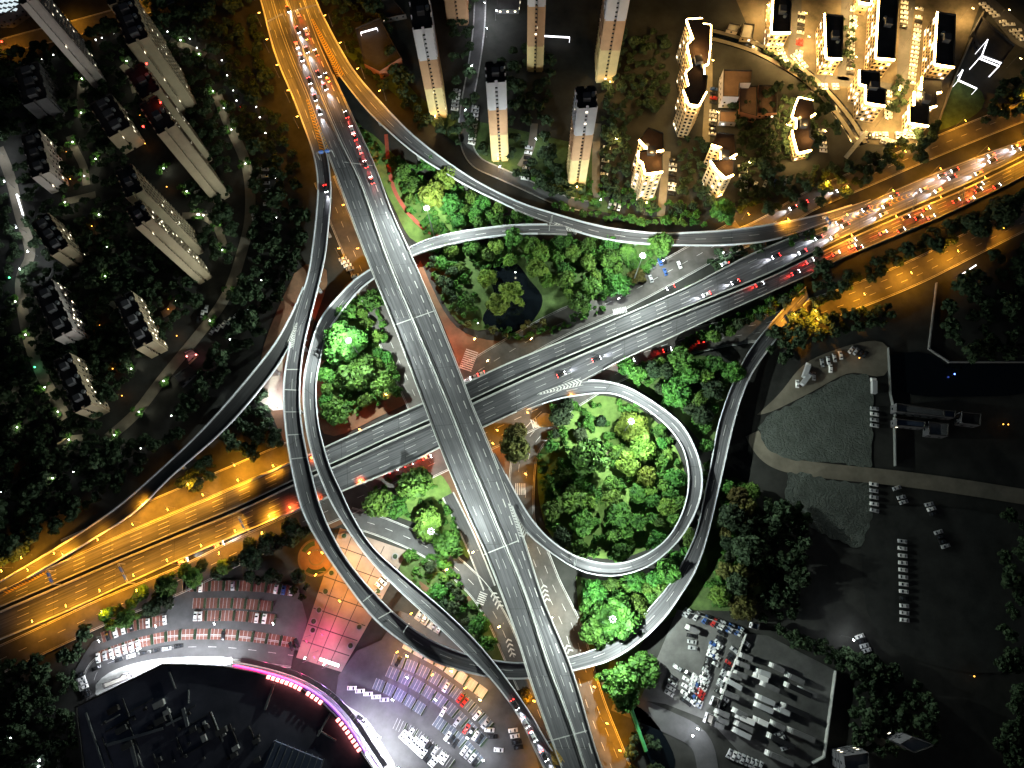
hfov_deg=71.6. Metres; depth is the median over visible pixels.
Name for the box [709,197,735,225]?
tree
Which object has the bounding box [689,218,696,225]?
tree
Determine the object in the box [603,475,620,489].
tree
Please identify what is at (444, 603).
tree
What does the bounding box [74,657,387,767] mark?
shopping mall
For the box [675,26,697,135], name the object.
window
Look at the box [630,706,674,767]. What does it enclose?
canal
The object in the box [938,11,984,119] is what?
field wall
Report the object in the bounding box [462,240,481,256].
tree
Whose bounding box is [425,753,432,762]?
car
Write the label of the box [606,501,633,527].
tree
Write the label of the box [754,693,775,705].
lorry
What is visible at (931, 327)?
shore wall
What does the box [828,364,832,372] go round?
car
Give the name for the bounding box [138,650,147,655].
car
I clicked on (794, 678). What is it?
lorry
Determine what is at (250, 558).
tree
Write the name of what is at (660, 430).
tree
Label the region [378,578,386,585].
car
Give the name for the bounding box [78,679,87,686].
car
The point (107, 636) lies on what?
car
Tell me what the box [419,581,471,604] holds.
garden path
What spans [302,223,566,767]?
curved ramp
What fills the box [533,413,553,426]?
paved island
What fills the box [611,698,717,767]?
street
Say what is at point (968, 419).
shed
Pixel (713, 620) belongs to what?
yard wall
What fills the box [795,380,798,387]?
car
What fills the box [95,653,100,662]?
car
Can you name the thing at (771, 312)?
tree
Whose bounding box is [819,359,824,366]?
car
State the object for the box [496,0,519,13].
shop building
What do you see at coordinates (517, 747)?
car
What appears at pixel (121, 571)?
sign gantry
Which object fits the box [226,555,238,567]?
tree
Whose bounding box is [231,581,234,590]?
car
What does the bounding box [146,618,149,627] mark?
car
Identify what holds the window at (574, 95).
in the apartment tower at (584, 110)
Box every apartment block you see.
[14,61,64,119]
[20,129,68,193]
[31,213,85,269]
[33,279,90,347]
[53,353,109,419]
[89,93,144,154]
[114,290,167,357]
[764,0,791,49]
[815,13,843,74]
[848,70,886,122]
[864,0,898,77]
[902,77,942,132]
[921,12,955,79]
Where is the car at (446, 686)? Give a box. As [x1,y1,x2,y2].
[442,682,449,692]
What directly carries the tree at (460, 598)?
on the ground at (974, 712)
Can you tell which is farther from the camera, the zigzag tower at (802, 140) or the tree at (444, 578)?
the zigzag tower at (802, 140)
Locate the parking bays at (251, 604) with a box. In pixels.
[192,598,271,610]
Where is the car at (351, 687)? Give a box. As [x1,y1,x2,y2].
[347,686,356,689]
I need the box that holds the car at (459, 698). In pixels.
[456,693,463,702]
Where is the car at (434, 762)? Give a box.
[430,758,437,767]
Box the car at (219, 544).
[214,541,224,547]
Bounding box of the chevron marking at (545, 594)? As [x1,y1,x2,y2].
[541,585,549,601]
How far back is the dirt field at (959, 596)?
353.14 m
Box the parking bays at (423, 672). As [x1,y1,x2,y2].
[391,654,492,728]
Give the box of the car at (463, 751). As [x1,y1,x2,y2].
[459,745,467,755]
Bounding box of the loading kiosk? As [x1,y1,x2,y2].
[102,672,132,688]
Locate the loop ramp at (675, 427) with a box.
[493,378,702,575]
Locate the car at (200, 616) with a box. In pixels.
[198,611,201,620]
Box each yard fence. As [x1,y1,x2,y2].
[887,347,895,416]
[893,417,896,465]
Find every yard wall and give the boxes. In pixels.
[678,610,745,633]
[714,633,746,720]
[811,670,836,763]
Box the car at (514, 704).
[511,699,518,709]
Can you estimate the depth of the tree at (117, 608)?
351.16 m
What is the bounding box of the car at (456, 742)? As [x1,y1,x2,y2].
[451,738,459,748]
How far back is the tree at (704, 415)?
369.47 m
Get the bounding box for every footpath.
[0,146,68,420]
[51,416,65,443]
[57,434,82,444]
[62,191,95,203]
[66,135,89,185]
[77,73,85,117]
[105,92,254,439]
[119,64,135,93]
[160,298,175,317]
[169,38,206,57]
[182,212,226,247]
[517,123,537,166]
[592,123,600,197]
[657,151,670,215]
[702,41,712,141]
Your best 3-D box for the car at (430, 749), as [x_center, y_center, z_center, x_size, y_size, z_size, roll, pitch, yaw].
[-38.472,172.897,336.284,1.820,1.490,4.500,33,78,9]
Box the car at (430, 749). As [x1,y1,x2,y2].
[427,744,434,753]
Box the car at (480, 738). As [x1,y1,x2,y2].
[476,734,483,743]
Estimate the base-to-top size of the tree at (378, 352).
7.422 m
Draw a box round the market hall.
[0,0,30,27]
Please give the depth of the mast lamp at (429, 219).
383.42 m
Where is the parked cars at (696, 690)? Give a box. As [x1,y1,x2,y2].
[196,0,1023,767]
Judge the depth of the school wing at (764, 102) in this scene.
422.18 m
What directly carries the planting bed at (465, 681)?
on the car park ground at (365, 667)
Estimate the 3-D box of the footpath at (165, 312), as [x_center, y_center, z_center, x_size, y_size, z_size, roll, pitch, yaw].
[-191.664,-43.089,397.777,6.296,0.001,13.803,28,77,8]
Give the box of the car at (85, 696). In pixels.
[81,692,91,699]
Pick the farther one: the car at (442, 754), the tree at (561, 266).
the tree at (561, 266)
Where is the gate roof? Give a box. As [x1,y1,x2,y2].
[184,348,198,363]
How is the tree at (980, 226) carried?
on the ground at (974, 712)
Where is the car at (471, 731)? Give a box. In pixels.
[467,727,474,737]
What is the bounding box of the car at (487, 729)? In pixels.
[484,727,493,731]
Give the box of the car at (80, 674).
[75,671,84,678]
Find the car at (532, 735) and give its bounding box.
[529,731,537,741]
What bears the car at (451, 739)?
on the parking bays at (439, 723)
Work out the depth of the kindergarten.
421.12 m
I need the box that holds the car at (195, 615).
[193,611,197,620]
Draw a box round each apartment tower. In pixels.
[409,0,447,118]
[444,0,468,25]
[484,60,508,161]
[527,0,545,71]
[566,85,597,186]
[595,0,629,82]
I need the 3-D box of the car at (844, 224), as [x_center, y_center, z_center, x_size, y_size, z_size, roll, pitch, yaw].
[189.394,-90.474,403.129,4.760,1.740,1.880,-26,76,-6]
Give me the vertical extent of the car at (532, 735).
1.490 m
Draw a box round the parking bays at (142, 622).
[101,615,162,642]
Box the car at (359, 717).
[356,714,365,723]
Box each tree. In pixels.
[98,606,115,621]
[103,619,115,631]
[113,603,123,617]
[114,607,141,628]
[125,598,138,608]
[131,584,148,601]
[141,599,160,616]
[151,592,162,606]
[154,571,177,597]
[162,595,173,609]
[174,476,187,488]
[177,562,190,578]
[182,567,203,588]
[183,468,199,479]
[184,476,203,492]
[193,459,205,473]
[195,558,208,572]
[200,454,215,467]
[203,471,216,481]
[210,566,222,580]
[216,558,231,574]
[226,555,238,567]
[238,545,263,570]
[243,536,255,549]
[243,570,254,583]
[254,575,264,585]
[257,531,278,554]
[263,568,278,583]
[274,532,285,549]
[276,574,282,582]
[281,516,301,537]
[285,536,297,547]
[289,585,297,594]
[290,568,305,583]
[298,593,306,600]
[299,525,310,539]
[302,582,309,590]
[317,362,337,382]
[318,394,332,409]
[319,398,350,426]
[320,381,334,395]
[323,320,367,365]
[332,374,343,389]
[334,303,356,324]
[337,352,375,391]
[356,308,368,319]
[356,392,372,407]
[361,488,393,516]
[363,288,384,308]
[364,318,374,328]
[369,329,383,343]
[369,371,396,399]
[372,347,385,357]
[372,358,382,367]
[380,351,392,363]
[385,361,398,373]
[386,495,407,519]
[393,163,410,181]
[395,466,432,500]
[402,549,416,561]
[404,194,415,203]
[405,174,418,191]
[413,505,442,542]
[418,179,444,207]
[420,155,435,171]
[424,214,433,223]
[424,560,437,574]
[428,241,440,253]
[429,583,448,600]
[431,528,463,560]
[433,165,456,189]
[434,256,447,269]
[435,596,448,609]
[436,557,447,569]
[438,573,448,583]
[440,193,464,215]
[443,243,458,256]
[445,568,452,576]
[445,580,454,589]
[446,600,459,614]
[450,212,466,228]
[451,587,461,595]
[454,261,468,273]
[454,593,464,601]
[459,204,470,216]
[461,616,469,623]
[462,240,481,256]
[462,294,474,310]
[463,321,471,327]
[464,189,478,203]
[468,615,489,635]
[469,204,482,219]
[471,605,478,612]
[473,217,486,227]
[474,194,490,211]
[477,269,497,288]
[477,635,494,651]
[479,247,496,261]
[485,210,494,218]
[485,292,509,315]
[487,237,503,254]
[488,325,498,333]
[489,211,504,225]
[492,201,505,213]
[498,281,524,306]
[499,429,530,463]
[502,226,524,253]
[502,253,517,266]
[503,422,527,437]
[510,209,523,223]
[515,686,533,705]
[519,235,539,253]
[520,324,526,330]
[523,214,533,223]
[526,258,548,277]
[532,243,549,261]
[538,271,555,287]
[539,318,546,326]
[541,482,554,495]
[542,499,562,522]
[544,518,560,532]
[545,439,557,452]
[549,407,573,426]
[551,202,558,207]
[551,250,566,264]
[551,428,559,438]
[553,234,572,250]
[553,526,572,548]
[554,270,574,287]
[556,261,570,272]
[558,468,573,483]
[559,398,573,411]
[560,203,569,210]
[561,484,588,514]
[563,289,574,299]
[564,244,581,261]
[568,291,588,313]
[568,438,610,477]
[568,538,589,558]
[569,509,594,538]
[573,427,588,440]
[573,476,588,490]
[578,598,595,615]
[578,617,610,649]
[579,209,586,217]
[579,276,603,299]
[580,237,596,251]
[580,252,595,271]
[580,614,591,623]
[581,579,607,602]
[582,416,593,427]
[586,496,597,509]
[591,270,601,279]
[591,592,641,643]
[593,661,639,702]
[594,210,601,216]
[596,415,606,426]
[598,250,618,267]
[598,285,612,296]
[600,235,620,248]
[600,488,624,507]
[602,577,620,595]
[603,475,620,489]
[605,526,622,543]
[606,273,630,296]
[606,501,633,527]
[608,211,617,221]
[608,444,625,459]
[608,541,630,561]
[610,588,628,601]
[612,262,623,273]
[612,688,639,713]
[614,412,649,442]
[615,450,641,476]
[615,524,633,541]
[616,244,636,262]
[617,355,634,375]
[620,581,631,593]
[622,538,634,550]
[626,214,637,223]
[626,268,646,284]
[626,364,647,387]
[626,571,644,591]
[627,650,660,689]
[629,433,656,461]
[629,483,645,503]
[629,593,647,620]
[630,258,640,271]
[630,513,647,531]
[635,464,656,485]
[636,217,645,226]
[642,582,653,593]
[642,592,657,606]
[644,484,657,495]
[644,568,662,587]
[645,360,660,378]
[645,493,661,507]
[646,231,673,256]
[646,530,672,553]
[650,451,665,470]
[652,581,668,596]
[653,356,666,366]
[653,423,667,437]
[653,517,664,528]
[654,382,663,394]
[655,436,667,449]
[656,478,668,491]
[656,558,681,584]
[657,497,680,515]
[659,362,672,379]
[660,215,671,224]
[660,447,673,460]
[661,375,691,408]
[661,484,679,499]
[663,468,687,486]
[666,512,679,528]
[667,345,694,375]
[667,551,682,564]
[671,217,678,223]
[673,495,685,510]
[677,218,687,226]
[678,367,700,383]
[679,547,688,560]
[680,341,690,348]
[682,402,695,414]
[682,527,695,546]
[688,337,696,344]
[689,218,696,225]
[691,390,707,406]
[692,358,699,368]
[692,404,714,424]
[696,334,704,342]
[698,438,713,452]
[699,379,723,399]
[700,369,714,382]
[702,479,706,489]
[703,461,709,468]
[703,470,708,478]
[704,355,723,372]
[705,330,721,342]
[706,585,732,605]
[708,403,718,414]
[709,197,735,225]
[713,323,725,333]
[713,371,721,380]
[715,561,733,579]
[716,503,744,531]
[718,526,731,537]
[719,360,746,382]
[719,381,726,388]
[719,478,735,494]
[720,535,731,550]
[723,325,736,336]
[723,486,748,505]
[724,550,735,562]
[725,572,749,595]
[727,593,756,620]
[729,534,769,567]
[732,318,743,330]
[733,564,748,577]
[738,517,756,535]
[739,497,756,515]
[742,317,749,325]
[745,482,760,500]
[746,314,754,322]
[750,513,763,529]
[755,313,764,320]
[757,305,768,313]
[768,301,774,309]
[768,309,775,315]
[777,294,792,310]
[789,290,799,297]
[959,213,992,237]
[979,195,1022,229]
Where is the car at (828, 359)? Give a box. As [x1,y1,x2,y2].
[826,356,830,364]
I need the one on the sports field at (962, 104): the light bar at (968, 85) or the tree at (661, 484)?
the light bar at (968, 85)
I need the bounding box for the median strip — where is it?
[0,156,1023,610]
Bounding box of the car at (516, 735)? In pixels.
[510,733,519,738]
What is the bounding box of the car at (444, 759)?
[440,754,448,764]
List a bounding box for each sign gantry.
[46,570,60,584]
[117,563,134,583]
[238,516,249,531]
[267,14,285,29]
[293,4,319,18]
[316,149,334,159]
[822,216,831,229]
[907,189,918,214]
[954,187,965,210]
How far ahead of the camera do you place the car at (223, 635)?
350.48 m
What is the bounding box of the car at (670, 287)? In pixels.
[666,284,674,290]
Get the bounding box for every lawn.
[241,553,298,569]
[324,295,392,415]
[343,47,692,217]
[359,128,487,242]
[398,475,468,557]
[400,553,503,660]
[429,241,657,329]
[537,396,684,558]
[576,477,768,702]
[626,355,731,440]
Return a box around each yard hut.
[703,712,714,726]
[709,696,719,707]
[749,622,759,629]
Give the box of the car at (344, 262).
[341,259,349,264]
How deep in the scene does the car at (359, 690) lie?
343.10 m
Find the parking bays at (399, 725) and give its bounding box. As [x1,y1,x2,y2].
[393,718,453,767]
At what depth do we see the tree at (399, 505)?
358.33 m
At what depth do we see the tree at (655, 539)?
353.36 m
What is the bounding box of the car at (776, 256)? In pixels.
[772,253,780,258]
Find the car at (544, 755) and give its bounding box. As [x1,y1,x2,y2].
[540,750,548,761]
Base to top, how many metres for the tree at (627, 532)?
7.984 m
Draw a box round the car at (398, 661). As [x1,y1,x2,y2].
[394,656,401,666]
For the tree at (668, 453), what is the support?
on the ground at (974, 712)
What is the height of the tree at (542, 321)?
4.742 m
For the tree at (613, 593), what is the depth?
347.63 m
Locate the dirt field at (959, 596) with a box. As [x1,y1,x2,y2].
[861,505,1023,672]
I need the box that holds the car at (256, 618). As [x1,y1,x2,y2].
[254,613,258,622]
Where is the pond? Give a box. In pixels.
[483,263,542,332]
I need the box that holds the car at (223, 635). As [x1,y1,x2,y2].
[221,631,225,640]
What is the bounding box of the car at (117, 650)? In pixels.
[115,646,120,656]
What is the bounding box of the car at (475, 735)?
[471,731,479,740]
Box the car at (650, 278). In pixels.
[648,275,653,282]
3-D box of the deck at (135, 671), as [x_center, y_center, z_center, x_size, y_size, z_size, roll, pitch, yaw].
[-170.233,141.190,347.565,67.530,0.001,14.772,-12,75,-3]
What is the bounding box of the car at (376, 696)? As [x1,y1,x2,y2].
[372,694,380,698]
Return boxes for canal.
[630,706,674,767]
[711,28,868,144]
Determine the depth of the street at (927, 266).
392.74 m
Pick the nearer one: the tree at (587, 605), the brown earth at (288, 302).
the tree at (587, 605)
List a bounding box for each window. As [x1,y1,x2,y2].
[34,0,104,84]
[136,169,201,247]
[140,9,194,107]
[148,209,210,274]
[423,2,444,115]
[534,14,537,68]
[567,95,586,180]
[598,2,618,68]
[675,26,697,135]
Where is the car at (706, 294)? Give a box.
[702,291,710,297]
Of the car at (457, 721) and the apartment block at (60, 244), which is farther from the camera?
the apartment block at (60, 244)
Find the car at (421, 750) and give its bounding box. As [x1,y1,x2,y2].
[417,748,423,756]
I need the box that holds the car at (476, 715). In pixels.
[472,710,481,719]
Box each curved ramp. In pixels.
[260,0,808,679]
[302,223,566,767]
[305,0,871,246]
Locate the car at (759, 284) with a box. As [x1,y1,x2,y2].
[755,281,763,287]
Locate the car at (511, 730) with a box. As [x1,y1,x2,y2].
[508,727,517,732]
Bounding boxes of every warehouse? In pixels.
[355,17,402,79]
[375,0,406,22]
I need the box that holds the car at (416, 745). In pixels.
[412,741,418,750]
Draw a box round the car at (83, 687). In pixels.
[79,683,88,690]
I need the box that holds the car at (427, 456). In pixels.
[422,454,431,460]
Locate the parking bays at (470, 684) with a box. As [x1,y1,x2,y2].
[402,644,487,698]
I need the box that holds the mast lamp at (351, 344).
[345,337,359,355]
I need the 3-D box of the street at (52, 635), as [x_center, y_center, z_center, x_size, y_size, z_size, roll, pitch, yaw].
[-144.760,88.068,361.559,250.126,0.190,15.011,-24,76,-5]
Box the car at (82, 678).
[76,675,85,681]
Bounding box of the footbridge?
[844,129,869,158]
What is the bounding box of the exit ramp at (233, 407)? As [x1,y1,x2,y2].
[0,272,318,591]
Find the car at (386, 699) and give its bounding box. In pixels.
[380,697,388,701]
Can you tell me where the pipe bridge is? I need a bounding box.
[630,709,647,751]
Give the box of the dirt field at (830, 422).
[758,374,873,466]
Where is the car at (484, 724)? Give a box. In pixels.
[480,719,489,728]
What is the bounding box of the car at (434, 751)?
[431,746,437,755]
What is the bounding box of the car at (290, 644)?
[288,641,294,651]
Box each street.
[0,0,173,55]
[0,449,448,671]
[61,442,288,558]
[83,634,293,681]
[314,175,421,408]
[351,507,553,751]
[442,492,494,590]
[453,352,509,477]
[458,0,588,211]
[459,220,742,381]
[483,204,1023,449]
[509,412,630,767]
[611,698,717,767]
[730,101,1023,252]
[786,0,801,68]
[806,74,894,93]
[837,0,852,80]
[897,0,915,92]
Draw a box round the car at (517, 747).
[514,744,522,749]
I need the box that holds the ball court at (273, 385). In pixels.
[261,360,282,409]
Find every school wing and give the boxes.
[737,85,756,122]
[757,84,777,117]
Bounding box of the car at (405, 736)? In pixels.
[401,732,407,741]
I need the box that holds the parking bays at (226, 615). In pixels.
[197,610,274,624]
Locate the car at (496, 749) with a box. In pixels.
[494,747,503,751]
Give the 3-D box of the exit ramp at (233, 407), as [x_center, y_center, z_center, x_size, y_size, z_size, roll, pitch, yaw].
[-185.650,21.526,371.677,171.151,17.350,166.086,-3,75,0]
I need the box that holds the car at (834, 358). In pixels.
[832,353,836,361]
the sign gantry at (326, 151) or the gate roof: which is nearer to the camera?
the gate roof
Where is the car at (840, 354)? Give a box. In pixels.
[838,351,842,359]
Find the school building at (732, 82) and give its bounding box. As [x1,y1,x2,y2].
[718,69,752,107]
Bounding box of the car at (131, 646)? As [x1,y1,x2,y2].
[129,642,133,651]
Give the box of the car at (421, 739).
[417,736,424,745]
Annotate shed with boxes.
[891,403,944,418]
[891,418,925,429]
[922,421,948,437]
[939,410,955,419]
[954,411,981,427]
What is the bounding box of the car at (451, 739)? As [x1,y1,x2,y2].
[447,735,455,744]
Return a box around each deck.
[96,656,225,695]
[345,704,394,767]
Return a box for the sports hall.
[969,16,1014,66]
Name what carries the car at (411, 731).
on the parking bays at (399, 725)
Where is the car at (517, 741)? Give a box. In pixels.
[512,739,521,744]
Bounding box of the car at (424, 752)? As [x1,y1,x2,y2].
[420,749,427,758]
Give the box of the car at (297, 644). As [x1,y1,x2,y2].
[293,638,299,647]
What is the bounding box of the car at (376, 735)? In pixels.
[372,732,380,739]
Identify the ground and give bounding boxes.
[0,0,1023,767]
[74,580,306,700]
[336,611,538,767]
[600,36,849,221]
[641,610,743,718]
[715,634,833,767]
[736,0,979,146]
[978,0,1023,47]
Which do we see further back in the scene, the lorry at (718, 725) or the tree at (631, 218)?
the tree at (631, 218)
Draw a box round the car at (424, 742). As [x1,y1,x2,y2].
[420,738,428,747]
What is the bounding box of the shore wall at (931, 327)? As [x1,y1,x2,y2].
[927,282,1023,362]
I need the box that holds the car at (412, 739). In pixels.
[407,736,414,746]
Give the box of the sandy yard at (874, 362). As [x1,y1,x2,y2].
[757,341,887,414]
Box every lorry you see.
[684,624,699,634]
[712,721,724,729]
[713,707,729,718]
[714,714,728,725]
[719,688,739,700]
[723,677,742,690]
[726,671,741,680]
[731,707,747,718]
[731,726,751,739]
[733,669,747,679]
[733,719,753,732]
[734,659,749,669]
[734,714,755,725]
[737,651,752,661]
[752,672,768,682]
[752,715,768,727]
[753,701,773,714]
[754,668,770,677]
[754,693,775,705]
[759,680,779,692]
[764,749,793,766]
[766,732,795,749]
[768,661,784,672]
[769,719,785,731]
[773,705,790,715]
[780,702,809,717]
[783,681,811,698]
[784,671,804,684]
[785,726,815,743]
[797,685,817,698]
[799,372,812,385]
[801,362,810,377]
[870,378,877,393]
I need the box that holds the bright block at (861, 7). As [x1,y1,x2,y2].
[854,0,871,14]
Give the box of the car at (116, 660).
[114,656,123,662]
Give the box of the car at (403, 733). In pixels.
[399,730,406,738]
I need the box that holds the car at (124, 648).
[122,644,127,653]
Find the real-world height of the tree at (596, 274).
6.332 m
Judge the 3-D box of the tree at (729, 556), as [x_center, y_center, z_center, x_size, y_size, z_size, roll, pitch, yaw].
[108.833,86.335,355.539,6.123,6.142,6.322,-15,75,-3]
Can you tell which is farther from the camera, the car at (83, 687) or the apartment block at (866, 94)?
the apartment block at (866, 94)
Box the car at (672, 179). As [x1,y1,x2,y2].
[668,177,676,181]
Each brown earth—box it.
[261,264,326,453]
[317,280,404,435]
[329,471,480,547]
[417,261,499,362]
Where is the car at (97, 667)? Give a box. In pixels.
[91,664,101,671]
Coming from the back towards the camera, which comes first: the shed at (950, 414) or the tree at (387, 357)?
the tree at (387, 357)
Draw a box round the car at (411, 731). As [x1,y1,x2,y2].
[408,728,414,736]
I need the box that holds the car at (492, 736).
[488,734,496,738]
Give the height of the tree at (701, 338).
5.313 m
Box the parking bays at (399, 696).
[372,678,425,714]
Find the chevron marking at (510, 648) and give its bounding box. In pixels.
[506,639,514,655]
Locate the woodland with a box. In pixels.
[0,0,1023,767]
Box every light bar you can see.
[16,194,23,214]
[360,28,377,35]
[544,35,569,41]
[959,80,976,94]
[969,55,1001,75]
[971,39,987,66]
[974,58,998,75]
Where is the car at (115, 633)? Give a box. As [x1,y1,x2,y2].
[113,628,118,637]
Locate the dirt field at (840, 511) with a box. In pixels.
[785,472,872,547]
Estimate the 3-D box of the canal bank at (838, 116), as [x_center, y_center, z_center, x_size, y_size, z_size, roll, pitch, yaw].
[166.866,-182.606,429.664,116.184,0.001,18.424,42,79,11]
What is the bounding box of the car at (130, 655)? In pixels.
[126,653,135,658]
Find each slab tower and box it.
[18,0,105,88]
[106,0,171,53]
[112,0,196,115]
[115,164,203,254]
[124,62,211,162]
[125,200,211,283]
[138,95,229,203]
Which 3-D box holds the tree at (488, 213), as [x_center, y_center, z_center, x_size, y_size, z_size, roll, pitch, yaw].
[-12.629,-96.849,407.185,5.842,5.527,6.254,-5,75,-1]
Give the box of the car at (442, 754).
[437,752,444,761]
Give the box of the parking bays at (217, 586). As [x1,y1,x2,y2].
[182,581,289,595]
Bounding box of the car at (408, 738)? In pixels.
[404,735,411,744]
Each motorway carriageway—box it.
[0,139,1023,606]
[0,160,1023,639]
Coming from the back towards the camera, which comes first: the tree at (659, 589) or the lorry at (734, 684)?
the tree at (659, 589)
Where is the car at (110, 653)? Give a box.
[109,648,114,658]
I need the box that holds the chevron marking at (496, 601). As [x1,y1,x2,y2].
[491,592,502,609]
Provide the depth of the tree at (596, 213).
404.86 m
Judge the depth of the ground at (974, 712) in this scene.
391.23 m
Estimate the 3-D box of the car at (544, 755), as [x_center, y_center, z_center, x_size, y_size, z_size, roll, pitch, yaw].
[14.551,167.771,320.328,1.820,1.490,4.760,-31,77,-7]
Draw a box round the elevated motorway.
[272,0,602,767]
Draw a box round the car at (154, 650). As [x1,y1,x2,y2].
[150,648,159,653]
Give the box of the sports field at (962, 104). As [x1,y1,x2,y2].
[939,79,983,129]
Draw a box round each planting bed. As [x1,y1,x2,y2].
[108,629,295,656]
[111,615,163,637]
[194,581,295,596]
[203,598,273,610]
[204,611,276,624]
[382,682,426,715]
[396,671,487,746]
[402,658,493,727]
[402,723,454,767]
[411,650,488,699]
[441,723,483,766]
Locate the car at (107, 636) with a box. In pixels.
[104,631,110,640]
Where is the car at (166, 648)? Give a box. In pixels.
[162,646,170,650]
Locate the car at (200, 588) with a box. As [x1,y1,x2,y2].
[198,583,202,591]
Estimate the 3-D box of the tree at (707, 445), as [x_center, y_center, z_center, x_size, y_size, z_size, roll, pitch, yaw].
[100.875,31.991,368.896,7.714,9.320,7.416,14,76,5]
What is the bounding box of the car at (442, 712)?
[439,707,446,716]
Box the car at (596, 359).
[592,356,600,361]
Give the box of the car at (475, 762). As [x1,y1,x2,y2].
[472,756,480,766]
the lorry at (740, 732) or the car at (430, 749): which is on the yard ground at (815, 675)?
the lorry at (740, 732)
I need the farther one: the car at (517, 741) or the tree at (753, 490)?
the tree at (753, 490)
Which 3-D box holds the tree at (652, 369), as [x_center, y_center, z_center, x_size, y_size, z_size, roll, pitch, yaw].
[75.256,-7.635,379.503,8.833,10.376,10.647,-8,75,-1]
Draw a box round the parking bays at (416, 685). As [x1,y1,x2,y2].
[385,666,486,745]
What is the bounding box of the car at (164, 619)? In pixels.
[162,615,166,624]
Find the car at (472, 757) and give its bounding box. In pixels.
[467,753,476,762]
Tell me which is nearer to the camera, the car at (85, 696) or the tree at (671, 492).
the car at (85, 696)
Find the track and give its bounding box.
[745,431,1023,503]
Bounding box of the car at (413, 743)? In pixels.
[409,739,416,748]
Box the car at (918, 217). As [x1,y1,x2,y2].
[914,214,922,219]
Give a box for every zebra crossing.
[459,349,477,371]
[476,591,487,604]
[515,483,524,494]
[613,306,626,313]
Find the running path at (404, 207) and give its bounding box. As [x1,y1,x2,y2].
[384,134,437,235]
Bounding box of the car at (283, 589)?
[281,585,285,594]
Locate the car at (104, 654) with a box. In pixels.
[102,651,107,660]
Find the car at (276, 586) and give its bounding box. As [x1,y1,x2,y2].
[273,584,278,593]
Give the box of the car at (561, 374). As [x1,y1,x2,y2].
[557,371,565,377]
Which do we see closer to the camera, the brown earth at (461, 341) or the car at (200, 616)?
the car at (200, 616)
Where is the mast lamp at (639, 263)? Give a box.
[634,253,645,278]
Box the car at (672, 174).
[668,172,676,176]
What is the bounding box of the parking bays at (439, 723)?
[433,715,482,763]
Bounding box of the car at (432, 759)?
[427,756,435,765]
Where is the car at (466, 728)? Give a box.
[462,723,470,733]
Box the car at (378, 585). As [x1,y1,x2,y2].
[374,582,382,589]
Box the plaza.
[296,528,405,671]
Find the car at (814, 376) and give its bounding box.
[812,372,815,380]
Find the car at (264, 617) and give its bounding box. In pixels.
[261,614,266,623]
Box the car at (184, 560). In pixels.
[178,557,188,564]
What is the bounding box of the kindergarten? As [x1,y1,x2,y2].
[718,110,736,125]
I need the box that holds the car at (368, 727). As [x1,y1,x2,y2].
[364,723,373,731]
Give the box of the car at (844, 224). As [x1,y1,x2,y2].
[841,222,849,227]
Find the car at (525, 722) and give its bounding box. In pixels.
[521,716,529,727]
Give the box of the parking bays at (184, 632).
[97,629,294,660]
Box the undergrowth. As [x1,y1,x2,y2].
[8,35,827,642]
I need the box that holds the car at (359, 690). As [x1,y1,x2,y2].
[355,689,364,692]
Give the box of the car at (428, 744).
[424,741,431,749]
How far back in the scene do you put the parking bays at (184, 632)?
351.53 m
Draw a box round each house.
[174,365,196,386]
[725,22,740,34]
[739,23,754,41]
[830,745,869,767]
[886,730,934,752]
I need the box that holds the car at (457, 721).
[453,716,460,727]
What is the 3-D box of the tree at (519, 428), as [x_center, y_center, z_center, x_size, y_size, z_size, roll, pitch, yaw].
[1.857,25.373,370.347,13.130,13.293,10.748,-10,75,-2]
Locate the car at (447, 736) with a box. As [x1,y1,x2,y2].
[443,731,451,740]
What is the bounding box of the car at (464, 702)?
[460,697,468,707]
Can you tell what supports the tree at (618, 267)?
on the ground at (974, 712)
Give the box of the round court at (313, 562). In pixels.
[298,539,332,576]
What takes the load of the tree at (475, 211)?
on the ground at (974, 712)
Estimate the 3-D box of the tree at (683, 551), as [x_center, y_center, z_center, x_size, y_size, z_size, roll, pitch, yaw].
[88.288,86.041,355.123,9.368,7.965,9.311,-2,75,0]
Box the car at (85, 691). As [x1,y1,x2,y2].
[80,687,89,695]
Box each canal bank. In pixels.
[711,37,859,146]
[712,29,866,143]
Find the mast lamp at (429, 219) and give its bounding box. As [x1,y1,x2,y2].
[424,205,434,236]
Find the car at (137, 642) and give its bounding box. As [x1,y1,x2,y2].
[135,639,140,649]
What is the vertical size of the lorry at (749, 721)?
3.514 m
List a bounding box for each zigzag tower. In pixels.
[631,127,663,201]
[673,18,711,137]
[702,132,736,197]
[787,97,815,161]
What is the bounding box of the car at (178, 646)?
[174,644,182,648]
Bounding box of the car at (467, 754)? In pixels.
[464,749,471,759]
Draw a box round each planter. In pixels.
[309,627,315,633]
[310,618,316,624]
[316,607,321,613]
[322,588,328,594]
[328,569,334,575]
[341,533,346,538]
[347,642,353,648]
[356,624,362,630]
[392,553,397,559]
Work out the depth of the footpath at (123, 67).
439.49 m
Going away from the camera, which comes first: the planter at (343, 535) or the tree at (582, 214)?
the planter at (343, 535)
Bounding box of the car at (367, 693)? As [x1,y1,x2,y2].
[363,692,372,695]
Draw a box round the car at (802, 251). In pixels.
[798,248,806,254]

